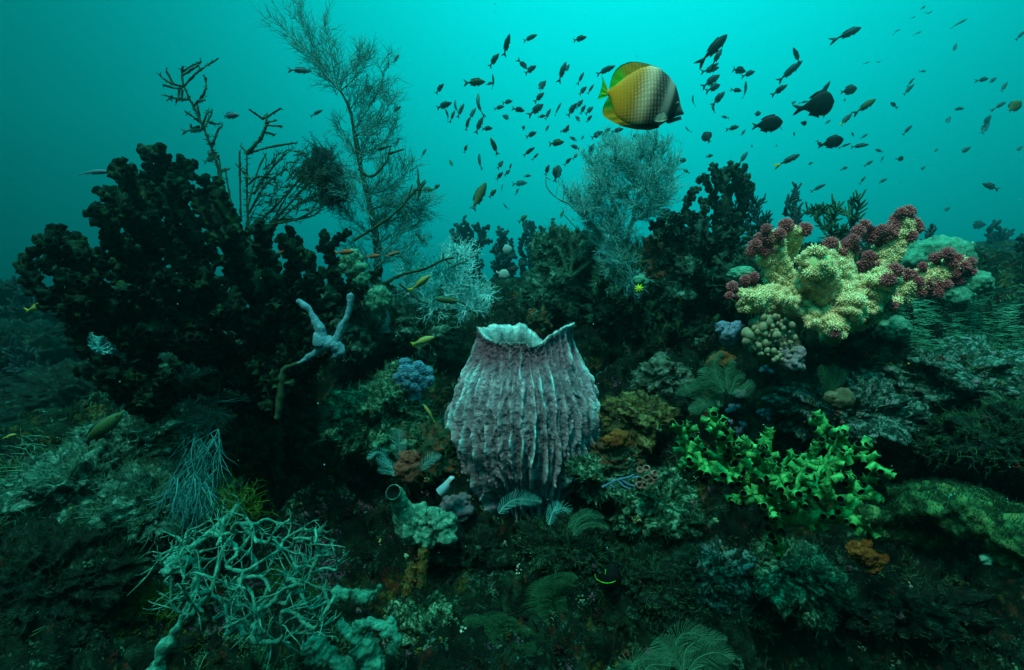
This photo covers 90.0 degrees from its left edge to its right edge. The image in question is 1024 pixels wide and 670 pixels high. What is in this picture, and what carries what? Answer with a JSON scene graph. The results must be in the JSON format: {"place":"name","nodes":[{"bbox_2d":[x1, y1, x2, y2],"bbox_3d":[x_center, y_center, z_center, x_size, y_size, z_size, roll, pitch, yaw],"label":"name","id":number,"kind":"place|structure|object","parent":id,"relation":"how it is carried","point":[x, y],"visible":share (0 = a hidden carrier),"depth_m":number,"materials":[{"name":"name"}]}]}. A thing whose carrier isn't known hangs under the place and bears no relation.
{"place":"outdoors","nodes":[
{"label":"outdoors","id":0,"kind":"place"},
{"bbox_2d":[80,412,122,446],"bbox_3d":[-1.381,0.317,1.728,0.180,0.056,0.088,-42,20,-12],"label":"wrasse","id":1,"kind":"object","parent":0,"point":[100,428],"visible":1,"depth_m":1.70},
{"bbox_2d":[470,182,486,210],"bbox_3d":[-0.166,-0.701,2.592,0.057,0.174,0.044,27,-8,-10],"label":"wrasse","id":2,"kind":"object","parent":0,"point":[479,194],"visible":1,"depth_m":2.59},
{"bbox_2d":[0,239,1023,669],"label":"seabed","id":3,"kind":"structure","parent":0,"point":[386,567],"depth_m":2.21,"materials":[{"name":"stone"}]},
{"bbox_2d":[2,336,52,382],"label":"finger coral","id":4,"kind":"object","parent":3,"relation":"on","point":[21,357],"visible":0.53,"depth_m":4.96},
{"bbox_2d":[0,276,66,324],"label":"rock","id":5,"kind":"object","parent":3,"relation":"on","point":[49,315],"visible":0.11,"depth_m":6.55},
{"bbox_2d":[0,275,37,316],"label":"finger coral","id":6,"kind":"object","parent":5,"relation":"on","point":[14,291],"visible":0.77,"depth_m":6.38},
{"bbox_2d":[0,353,135,422],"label":"rock","id":7,"kind":"object","parent":3,"relation":"on","point":[49,387],"visible":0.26,"depth_m":4.25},
{"bbox_2d":[88,332,112,359],"bbox_3d":[-3.610,0.121,4.506,0.352,0.392,0.271,0,9,0],"label":"gorgonian","id":8,"kind":"object","parent":7,"relation":"on","point":[96,339],"visible":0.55,"depth_m":4.47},
{"bbox_2d":[0,312,136,389],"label":"rock","id":9,"kind":"object","parent":3,"relation":"on","point":[46,338],"visible":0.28,"depth_m":5.41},
{"bbox_2d":[0,507,160,643],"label":"rock","id":10,"kind":"object","parent":3,"relation":"on","point":[68,570],"visible":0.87,"depth_m":1.72,"materials":[{"name":"stone"}]},
{"bbox_2d":[0,425,180,526],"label":"rock","id":11,"kind":"object","parent":3,"relation":"on","point":[41,486],"visible":0.5,"depth_m":2.00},
{"bbox_2d":[66,407,218,470],"bbox_3d":[-1.813,0.522,2.457,0.767,0.429,0.702,0,9,0],"label":"rock","id":12,"kind":"object","parent":3,"relation":"on","point":[164,440],"visible":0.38,"depth_m":2.37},
{"bbox_2d":[80,582,213,653],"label":"rock","id":13,"kind":"object","parent":3,"relation":"on","point":[129,620],"visible":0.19,"depth_m":1.83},
{"bbox_2d":[50,455,248,558],"bbox_3d":[-1.469,0.692,2.093,0.617,0.457,0.547,4,10,27],"label":"rock","id":14,"kind":"object","parent":3,"relation":"on","point":[126,492],"visible":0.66,"depth_m":1.98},
{"bbox_2d":[144,355,255,540],"bbox_3d":[-1.248,0.401,2.053,0.368,0.704,0.677,-2,9,-14],"label":"whip coral","id":15,"kind":"object","parent":14,"relation":"on","point":[201,448],"visible":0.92,"depth_m":1.97},
{"bbox_2d":[116,580,191,623],"bbox_3d":[-1.312,0.992,1.867,0.331,0.279,0.194,5,10,29],"label":"algae tuft","id":16,"kind":"object","parent":3,"relation":"on","point":[145,602],"visible":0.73,"depth_m":1.85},
{"bbox_2d":[12,142,341,440],"bbox_3d":[-1.390,-0.083,2.224,1.252,1.438,0.912,-2,9,-13],"label":"tube coral","id":17,"kind":"object","parent":3,"relation":"on","point":[271,326],"visible":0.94,"depth_m":2.01},
{"bbox_2d":[157,58,334,242],"bbox_3d":[-1.345,-0.790,2.591,0.918,1.240,0.281,0,9,0],"label":"branching coral","id":18,"kind":"object","parent":17,"relation":"attached to","point":[275,221],"visible":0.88,"depth_m":2.58},
{"bbox_2d":[181,405,286,496],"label":"rock","id":19,"kind":"object","parent":3,"relation":"on","point":[252,443],"visible":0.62,"depth_m":2.38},
{"bbox_2d":[127,492,349,669],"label":"whip coral","id":20,"kind":"object","parent":3,"relation":"on","point":[179,563],"visible":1,"depth_m":1.47},
{"bbox_2d":[202,467,278,535],"bbox_3d":[-0.854,0.516,1.622,0.217,0.215,0.127,2,9,15],"label":"algae tuft","id":21,"kind":"object","parent":20,"relation":"attached to","point":[253,496],"visible":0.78,"depth_m":1.61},
{"bbox_2d":[254,562,319,614],"bbox_3d":[-0.722,0.796,1.623,0.230,0.205,0.141,-2,9,-10],"label":"algae tuft","id":22,"kind":"object","parent":20,"relation":"attached to","point":[281,579],"visible":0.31,"depth_m":1.61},
{"bbox_2d":[300,630,358,669],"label":"crust sponge","id":23,"kind":"object","parent":3,"relation":"on","point":[321,653],"visible":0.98,"depth_m":1.70},
{"bbox_2d":[329,584,351,603],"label":"crust sponge","id":24,"kind":"object","parent":3,"relation":"on","point":[344,593],"visible":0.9,"depth_m":1.94},
{"bbox_2d":[308,283,390,368],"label":"rock","id":25,"kind":"object","parent":3,"relation":"on","point":[361,339],"visible":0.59,"depth_m":2.79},
{"bbox_2d":[274,225,381,312],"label":"tube coral","id":26,"kind":"object","parent":25,"relation":"on","point":[335,279],"visible":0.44,"depth_m":2.76},
{"bbox_2d":[338,246,373,288],"bbox_3d":[-0.802,-0.342,2.623,0.192,0.224,0.145,0,9,0],"label":"fuzzy sponge","id":27,"kind":"object","parent":26,"relation":"hanging from","point":[353,266],"visible":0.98,"depth_m":2.59},
{"bbox_2d":[248,0,451,332],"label":"black coral","id":28,"kind":"object","parent":25,"relation":"on","point":[375,223],"visible":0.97,"depth_m":2.76},
{"bbox_2d":[285,131,355,216],"bbox_3d":[-1.007,-0.853,2.709,0.378,0.445,0.267,0,9,0],"label":"feather star","id":29,"kind":"object","parent":28,"relation":"attached to","point":[322,155],"visible":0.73,"depth_m":2.71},
{"bbox_2d":[351,583,381,605],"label":"crust sponge","id":30,"kind":"object","parent":3,"relation":"on","point":[361,597],"visible":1,"depth_m":1.94},
{"bbox_2d":[332,615,402,669],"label":"crust sponge","id":31,"kind":"object","parent":3,"relation":"on","point":[365,648],"visible":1,"depth_m":1.71},
{"bbox_2d":[312,374,438,460],"bbox_3d":[-0.640,0.383,2.430,0.602,0.450,0.613,0,9,0],"label":"rock","id":32,"kind":"object","parent":3,"relation":"on","point":[371,414],"visible":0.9,"depth_m":2.29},
{"bbox_2d":[274,292,353,420],"bbox_3d":[-0.740,0.083,1.912,0.308,0.480,0.072,0,9,0],"label":"forked sponge","id":33,"kind":"object","parent":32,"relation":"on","point":[334,345],"visible":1,"depth_m":1.89},
{"bbox_2d":[367,447,394,474],"bbox_3d":[-0.545,0.523,2.139,0.119,0.133,0.052,-3,9,-16],"label":"hydroid","id":34,"kind":"object","parent":32,"relation":"on","point":[389,466],"visible":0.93,"depth_m":2.13},
{"bbox_2d":[373,355,437,394],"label":"rock","id":35,"kind":"object","parent":32,"relation":"on","point":[391,368],"visible":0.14,"depth_m":2.51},
{"bbox_2d":[392,450,420,483],"bbox_3d":[-0.435,0.546,2.122,0.117,0.144,0.070,0,9,0],"label":"encrusting sponge","id":36,"kind":"object","parent":32,"relation":"on","point":[406,468],"visible":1,"depth_m":2.10},
{"bbox_2d":[392,358,433,399],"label":"soft coral","id":37,"kind":"object","parent":32,"relation":"on","point":[416,377],"visible":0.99,"depth_m":2.32},
{"bbox_2d":[358,413,456,497],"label":"rock","id":38,"kind":"object","parent":3,"relation":"on","point":[438,440],"visible":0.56,"depth_m":2.29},
{"bbox_2d":[401,562,417,599],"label":"finger sponge","id":39,"kind":"object","parent":3,"relation":"on","point":[410,570],"visible":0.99,"depth_m":1.95},
{"bbox_2d":[380,587,461,666],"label":"coral","id":40,"kind":"object","parent":3,"relation":"on","point":[427,616],"visible":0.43,"depth_m":1.98},
{"bbox_2d":[375,290,468,368],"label":"rock","id":41,"kind":"object","parent":3,"relation":"on","point":[406,328],"visible":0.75,"depth_m":2.92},
{"bbox_2d":[388,234,500,325],"bbox_3d":[-0.400,-0.272,3.009,0.701,0.642,0.448,0,9,0],"label":"gorgonian","id":42,"kind":"object","parent":41,"relation":"on","point":[461,256],"visible":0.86,"depth_m":2.94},
{"bbox_2d":[416,547,430,590],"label":"finger sponge","id":43,"kind":"object","parent":3,"relation":"on","point":[422,565],"visible":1,"depth_m":1.95},
{"bbox_2d":[384,253,468,303],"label":"branching coral","id":44,"kind":"object","parent":3,"relation":"on","point":[397,276],"visible":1,"depth_m":2.62},
{"bbox_2d":[364,281,393,316],"bbox_3d":[-0.677,-0.178,2.619,0.160,0.199,0.133,0,9,0],"label":"fuzzy sponge","id":45,"kind":"object","parent":44,"relation":"hanging from","point":[379,299],"visible":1,"depth_m":2.60},
{"bbox_2d":[408,508,519,599],"bbox_3d":[-0.205,0.959,2.230,0.489,0.443,0.398,-2,9,-15],"label":"rock","id":46,"kind":"object","parent":3,"relation":"on","point":[477,539],"visible":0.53,"depth_m":2.14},
{"bbox_2d":[386,484,457,548],"bbox_3d":[-0.349,0.713,2.043,0.272,0.290,0.170,0,9,0],"label":"tube sponge","id":47,"kind":"object","parent":46,"relation":"on","point":[423,525],"visible":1,"depth_m":2.02},
{"bbox_2d":[436,476,454,495],"bbox_3d":[-0.271,0.620,2.099,0.079,0.082,0.040,-1,9,-6],"label":"tunicate","id":48,"kind":"object","parent":47,"relation":"attached to","point":[443,488],"visible":1,"depth_m":2.09},
{"bbox_2d":[439,492,474,522],"bbox_3d":[-0.235,0.752,2.200,0.155,0.147,0.096,0,9,0],"label":"encrusting sponge","id":49,"kind":"object","parent":46,"relation":"on","point":[461,507],"visible":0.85,"depth_m":2.17},
{"bbox_2d":[449,219,492,281],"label":"fan coral","id":50,"kind":"object","parent":3,"relation":"on","point":[482,240],"visible":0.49,"depth_m":7.38},
{"bbox_2d":[462,610,534,643],"bbox_3d":[-0.048,1.152,1.930,0.307,0.242,0.073,1,9,6],"label":"hydroid","id":51,"kind":"object","parent":3,"relation":"on","point":[497,623],"visible":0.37,"depth_m":1.91},
{"bbox_2d":[489,225,518,281],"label":"fan coral","id":52,"kind":"object","parent":3,"relation":"on","point":[503,260],"visible":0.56,"depth_m":7.38},
{"bbox_2d":[0,241,1023,669],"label":"crust","id":53,"kind":"object","parent":3,"relation":"on","point":[492,589],"visible":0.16,"depth_m":2.09},
{"bbox_2d":[0,237,1023,669],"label":"undergrowth","id":54,"kind":"object","parent":3,"relation":"on","point":[258,655],"visible":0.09,"depth_m":2.10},
{"bbox_2d":[0,243,1023,669],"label":"turf","id":55,"kind":"structure","parent":3,"relation":"on","point":[528,557],"depth_m":2.21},
{"bbox_2d":[0,284,1023,528],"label":"algae","id":56,"kind":"object","parent":3,"relation":"on","point":[958,336],"visible":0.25,"depth_m":2.56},
{"bbox_2d":[498,491,541,513],"bbox_3d":[0.031,0.651,1.994,0.173,0.096,0.014,0,9,3],"label":"hydroid","id":57,"kind":"object","parent":3,"relation":"on","point":[526,499],"visible":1,"depth_m":1.99},
{"bbox_2d":[444,322,600,521],"bbox_3d":[0.055,0.426,2.396,0.770,0.984,0.689,0,9,0],"label":"barrel sponge","id":58,"kind":"object","parent":3,"relation":"on","point":[523,394],"visible":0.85,"depth_m":2.17},
{"bbox_2d":[523,306,554,338],"bbox_3d":[0.133,-0.067,2.589,0.168,0.178,0.157,0,9,0],"label":"coral clump","id":59,"kind":"object","parent":58,"relation":"on","point":[538,323],"visible":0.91,"depth_m":2.56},
{"bbox_2d":[504,642,543,657],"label":"hydroid","id":60,"kind":"object","parent":3,"relation":"on","point":[518,645],"visible":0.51,"depth_m":1.83},
{"bbox_2d":[517,220,545,274],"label":"fan coral","id":61,"kind":"object","parent":3,"relation":"on","point":[523,261],"visible":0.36,"depth_m":7.35},
{"bbox_2d":[514,263,579,319],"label":"rock","id":62,"kind":"object","parent":3,"relation":"on","point":[530,291],"visible":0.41,"depth_m":3.13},
{"bbox_2d":[523,572,578,621],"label":"coral","id":63,"kind":"object","parent":3,"relation":"on","point":[541,606],"visible":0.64,"depth_m":2.00},
{"bbox_2d":[526,220,603,313],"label":"rock","id":64,"kind":"object","parent":3,"relation":"on","point":[543,247],"visible":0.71,"depth_m":3.12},
{"bbox_2d":[551,240,590,276],"bbox_3d":[0.344,-0.443,2.969,0.233,0.212,0.043,0,9,0],"label":"hydroid","id":65,"kind":"object","parent":64,"relation":"on","point":[570,270],"visible":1,"depth_m":2.99},
{"bbox_2d":[511,504,624,603],"bbox_3d":[0.245,0.906,2.175,0.456,0.380,0.463,-8,11,-41],"label":"rock","id":66,"kind":"object","parent":3,"relation":"on","point":[554,545],"visible":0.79,"depth_m":2.07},
{"bbox_2d":[568,508,608,535],"bbox_3d":[0.292,0.708,1.948,0.157,0.109,0.020,0,9,2],"label":"hydroid","id":67,"kind":"object","parent":66,"relation":"on","point":[579,521],"visible":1,"depth_m":1.95},
{"bbox_2d":[595,564,621,591],"bbox_3d":[0.373,0.939,1.970,0.083,0.123,0.116,4,10,25],"label":"tunicate","id":68,"kind":"object","parent":66,"relation":"on","point":[610,578],"visible":1,"depth_m":1.96},
{"bbox_2d":[560,451,640,506],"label":"rock","id":69,"kind":"object","parent":3,"relation":"on","point":[590,474],"visible":0.69,"depth_m":2.16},
{"bbox_2d":[586,435,646,471],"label":"rock","id":70,"kind":"object","parent":69,"relation":"on","point":[614,457],"visible":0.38,"depth_m":2.19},
{"bbox_2d":[601,428,631,448],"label":"encrusting sponge","id":71,"kind":"object","parent":70,"relation":"on","point":[615,438],"visible":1,"depth_m":2.14},
{"bbox_2d":[545,123,689,299],"bbox_3d":[0.612,-0.675,2.895,0.853,1.074,0.589,0,9,0],"label":"black coral","id":72,"kind":"object","parent":3,"relation":"on","point":[648,186],"visible":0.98,"depth_m":2.82},
{"bbox_2d":[586,237,651,313],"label":"rock","id":73,"kind":"object","parent":3,"relation":"on","point":[637,266],"visible":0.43,"depth_m":2.82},
{"bbox_2d":[602,474,639,489],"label":"branching sponge","id":74,"kind":"object","parent":3,"relation":"on","point":[618,481],"visible":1,"depth_m":2.00,"materials":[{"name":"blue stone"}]},
{"bbox_2d":[526,278,721,363],"bbox_3d":[0.597,-0.010,2.725,1.052,0.587,0.362,0,9,0],"label":"tube coral","id":75,"kind":"object","parent":3,"relation":"on","point":[604,318],"visible":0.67,"depth_m":2.69},
{"bbox_2d":[598,388,682,453],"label":"rock","id":76,"kind":"object","parent":3,"relation":"on","point":[643,418],"visible":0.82,"depth_m":2.27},
{"bbox_2d":[612,648,670,669],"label":"hydroid","id":77,"kind":"object","parent":3,"relation":"on","point":[625,666],"visible":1,"depth_m":1.81},
{"bbox_2d":[607,459,709,548],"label":"rock","id":78,"kind":"object","parent":3,"relation":"on","point":[670,512],"visible":0.85,"depth_m":2.13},
{"bbox_2d":[635,465,658,488],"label":"cup coral","id":79,"kind":"object","parent":78,"relation":"on","point":[640,483],"visible":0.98,"depth_m":2.05},
{"bbox_2d":[609,537,708,636],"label":"coral","id":80,"kind":"object","parent":3,"relation":"on","point":[671,578],"visible":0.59,"depth_m":2.00},
{"bbox_2d":[626,351,695,396],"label":"rock","id":81,"kind":"object","parent":3,"relation":"on","point":[661,371],"visible":0.83,"depth_m":2.42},
{"bbox_2d":[635,221,688,300],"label":"coral","id":82,"kind":"object","parent":3,"relation":"on","point":[655,251],"visible":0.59,"depth_m":2.79},
{"bbox_2d":[649,389,688,420],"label":"rock","id":83,"kind":"object","parent":3,"relation":"on","point":[680,402],"visible":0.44,"depth_m":2.35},
{"bbox_2d":[654,252,729,315],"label":"coral","id":84,"kind":"object","parent":3,"relation":"on","point":[691,291],"visible":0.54,"depth_m":2.72},
{"bbox_2d":[649,620,735,669],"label":"hydroid","id":85,"kind":"object","parent":3,"relation":"on","point":[720,663],"visible":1,"depth_m":1.86},
{"bbox_2d":[648,160,754,264],"bbox_3d":[1.145,-0.583,3.013,0.712,0.840,0.377,-1,9,-6],"label":"tube coral","id":86,"kind":"object","parent":3,"relation":"on","point":[738,215],"visible":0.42,"depth_m":2.95},
{"bbox_2d":[649,213,755,313],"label":"tube coral","id":87,"kind":"object","parent":3,"relation":"on","point":[710,246],"visible":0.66,"depth_m":2.70},
{"bbox_2d":[688,534,761,617],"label":"rock","id":88,"kind":"object","parent":3,"relation":"on","point":[725,580],"visible":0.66,"depth_m":2.07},
{"bbox_2d":[697,350,755,397],"bbox_3d":[0.885,0.160,2.102,0.242,0.201,0.037,1,9,7],"label":"hydroid","id":89,"kind":"object","parent":3,"relation":"on","point":[718,384],"visible":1,"depth_m":2.10},
{"bbox_2d":[676,378,724,414],"bbox_3d":[0.793,0.253,2.144,0.200,0.152,0.077,0,9,0],"label":"hydroid","id":90,"kind":"object","parent":89,"relation":"attached to","point":[706,403],"visible":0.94,"depth_m":2.14},
{"bbox_2d":[705,350,736,369],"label":"encrusting sponge","id":91,"kind":"object","parent":89,"relation":"attached to","point":[725,356],"visible":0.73,"depth_m":2.10},
{"bbox_2d":[710,250,795,322],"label":"rock","id":92,"kind":"object","parent":3,"relation":"on","point":[721,280],"visible":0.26,"depth_m":2.58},
{"bbox_2d":[732,172,773,234],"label":"coral","id":93,"kind":"object","parent":3,"relation":"on","point":[754,217],"visible":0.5,"depth_m":3.32},
{"bbox_2d":[669,407,904,559],"bbox_3d":[0.879,0.526,1.721,0.784,0.622,0.310,0,9,0],"label":"tube coral","id":94,"kind":"object","parent":3,"relation":"on","point":[768,480],"visible":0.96,"depth_m":1.68},
{"bbox_2d":[782,182,803,224],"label":"finger coral","id":95,"kind":"object","parent":3,"relation":"on","point":[795,214],"visible":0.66,"depth_m":3.68},
{"bbox_2d":[749,533,863,636],"bbox_3d":[1.146,0.976,2.054,0.428,0.337,0.347,0,9,0],"label":"rock","id":96,"kind":"object","parent":3,"relation":"on","point":[798,586],"visible":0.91,"depth_m":1.96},
{"bbox_2d":[802,189,867,241],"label":"finger coral","id":97,"kind":"object","parent":3,"relation":"on","point":[837,232],"visible":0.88,"depth_m":3.17},
{"bbox_2d":[759,362,939,454],"bbox_3d":[1.503,0.332,2.309,0.661,0.443,0.614,6,11,34],"label":"rock","id":98,"kind":"object","parent":3,"relation":"on","point":[883,413],"visible":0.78,"depth_m":2.17,"materials":[{"name":"stone"}]},
{"bbox_2d":[817,364,847,391],"bbox_3d":[1.312,0.179,2.093,0.153,0.130,0.030,-3,9,-16],"label":"hydroid","id":99,"kind":"object","parent":98,"relation":"on","point":[827,376],"visible":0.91,"depth_m":2.09},
{"bbox_2d":[823,387,855,410],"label":"encrusting sponge","id":100,"kind":"object","parent":98,"relation":"on","point":[840,399],"visible":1,"depth_m":2.00},
{"bbox_2d":[724,204,977,348],"bbox_3d":[1.379,-0.212,2.192,1.143,0.699,0.467,-3,9,-20],"label":"soft coral","id":101,"kind":"object","parent":3,"relation":"on","point":[828,294],"visible":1,"depth_m":2.12},
{"bbox_2d":[726,266,757,282],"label":"round coral","id":102,"kind":"object","parent":101,"relation":"on","point":[736,273],"visible":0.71,"depth_m":2.24},
{"bbox_2d":[741,313,801,366],"bbox_3d":[1.077,0.026,2.116,0.213,0.243,0.300,5,10,31],"label":"tunicate colony","id":103,"kind":"object","parent":101,"relation":"attached to","point":[766,339],"visible":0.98,"depth_m":2.06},
{"bbox_2d":[715,320,745,346],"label":"encrusting sponge","id":104,"kind":"object","parent":103,"relation":"attached to","point":[729,333],"visible":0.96,"depth_m":2.18},
{"bbox_2d":[779,345,806,371],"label":"encrusting sponge","id":105,"kind":"object","parent":103,"relation":"hanging from","point":[796,358],"visible":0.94,"depth_m":2.06},
{"bbox_2d":[874,314,913,340],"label":"round coral","id":106,"kind":"object","parent":3,"relation":"on","point":[894,327],"visible":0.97,"depth_m":2.23},
{"bbox_2d":[841,553,1006,654],"bbox_3d":[1.675,1.142,2.216,0.774,0.346,0.550,0,9,0],"label":"rock","id":107,"kind":"object","parent":3,"relation":"on","point":[935,611],"visible":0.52,"depth_m":2.07,"materials":[{"name":"stone"}]},
{"bbox_2d":[855,476,1023,578],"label":"rock ledge","id":108,"kind":"object","parent":3,"relation":"on","point":[936,514],"visible":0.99,"depth_m":1.51,"materials":[{"name":"stone"}]},
{"bbox_2d":[845,538,889,575],"bbox_3d":[1.124,0.702,1.624,0.132,0.124,0.064,0,9,0],"label":"encrusting sponge","id":109,"kind":"object","parent":108,"relation":"hanging from","point":[867,556],"visible":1,"depth_m":1.61},
{"bbox_2d":[901,234,978,268],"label":"round coral","id":110,"kind":"object","parent":3,"relation":"on","point":[917,252],"visible":0.48,"depth_m":2.73},
{"bbox_2d":[857,329,1023,412],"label":"rock","id":111,"kind":"object","parent":3,"relation":"on","point":[968,370],"visible":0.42,"depth_m":2.21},
{"bbox_2d":[941,285,976,311],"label":"round coral","id":112,"kind":"object","parent":3,"relation":"on","point":[962,297],"visible":0.84,"depth_m":2.73},
{"bbox_2d":[964,270,994,295],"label":"round coral","id":113,"kind":"object","parent":112,"relation":"on","point":[980,282],"visible":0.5,"depth_m":2.72},
{"bbox_2d":[910,393,1023,487],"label":"rock","id":114,"kind":"object","parent":3,"relation":"on","point":[985,440],"visible":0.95,"depth_m":1.98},
{"bbox_2d":[984,219,1014,244],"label":"finger coral","id":115,"kind":"object","parent":3,"relation":"on","point":[1000,234],"visible":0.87,"depth_m":8.95},
{"bbox_2d":[0,0,1023,307],"label":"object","id":116,"kind":"structure","parent":0,"point":[46,53],"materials":[{"name":"liquid"}]},
{"bbox_2d":[597,62,683,129],"bbox_3d":[0.327,-0.607,1.300,0.227,0.167,0.039,-1,4,-6],"label":"butterflyfish","id":117,"kind":"object","parent":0,"point":[652,102],"visible":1,"depth_m":1.29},
{"bbox_2d":[694,34,726,69],"bbox_3d":[0.952,-1.351,2.429,0.054,0.173,0.084,44,-5,-6],"label":"reef fish","id":118,"kind":"object","parent":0,"point":[716,45],"visible":1,"depth_m":2.40},
{"bbox_2d":[752,114,782,132],"bbox_3d":[1.236,-1.027,2.492,0.147,0.085,0.037,1,9,5],"label":"damselfish","id":119,"kind":"object","parent":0,"point":[771,123],"visible":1,"depth_m":2.49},
{"bbox_2d":[792,89,833,117],"bbox_3d":[1.366,-1.042,2.313,0.180,0.123,0.048,1,9,9],"label":"damselfish","id":120,"kind":"object","parent":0,"point":[819,103],"visible":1,"depth_m":2.30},
{"bbox_2d":[817,134,843,148],"bbox_3d":[1.746,-1.059,2.813,0.126,0.074,0.032,6,11,36],"label":"damselfish","id":121,"kind":"object","parent":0,"point":[833,141],"visible":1,"depth_m":2.79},
{"bbox_2d":[828,26,860,45],"bbox_3d":[2.188,-1.968,3.355,0.187,0.055,0.091,-26,15,-6],"label":"reef fish","id":122,"kind":"object","parent":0,"point":[853,31],"visible":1,"depth_m":3.33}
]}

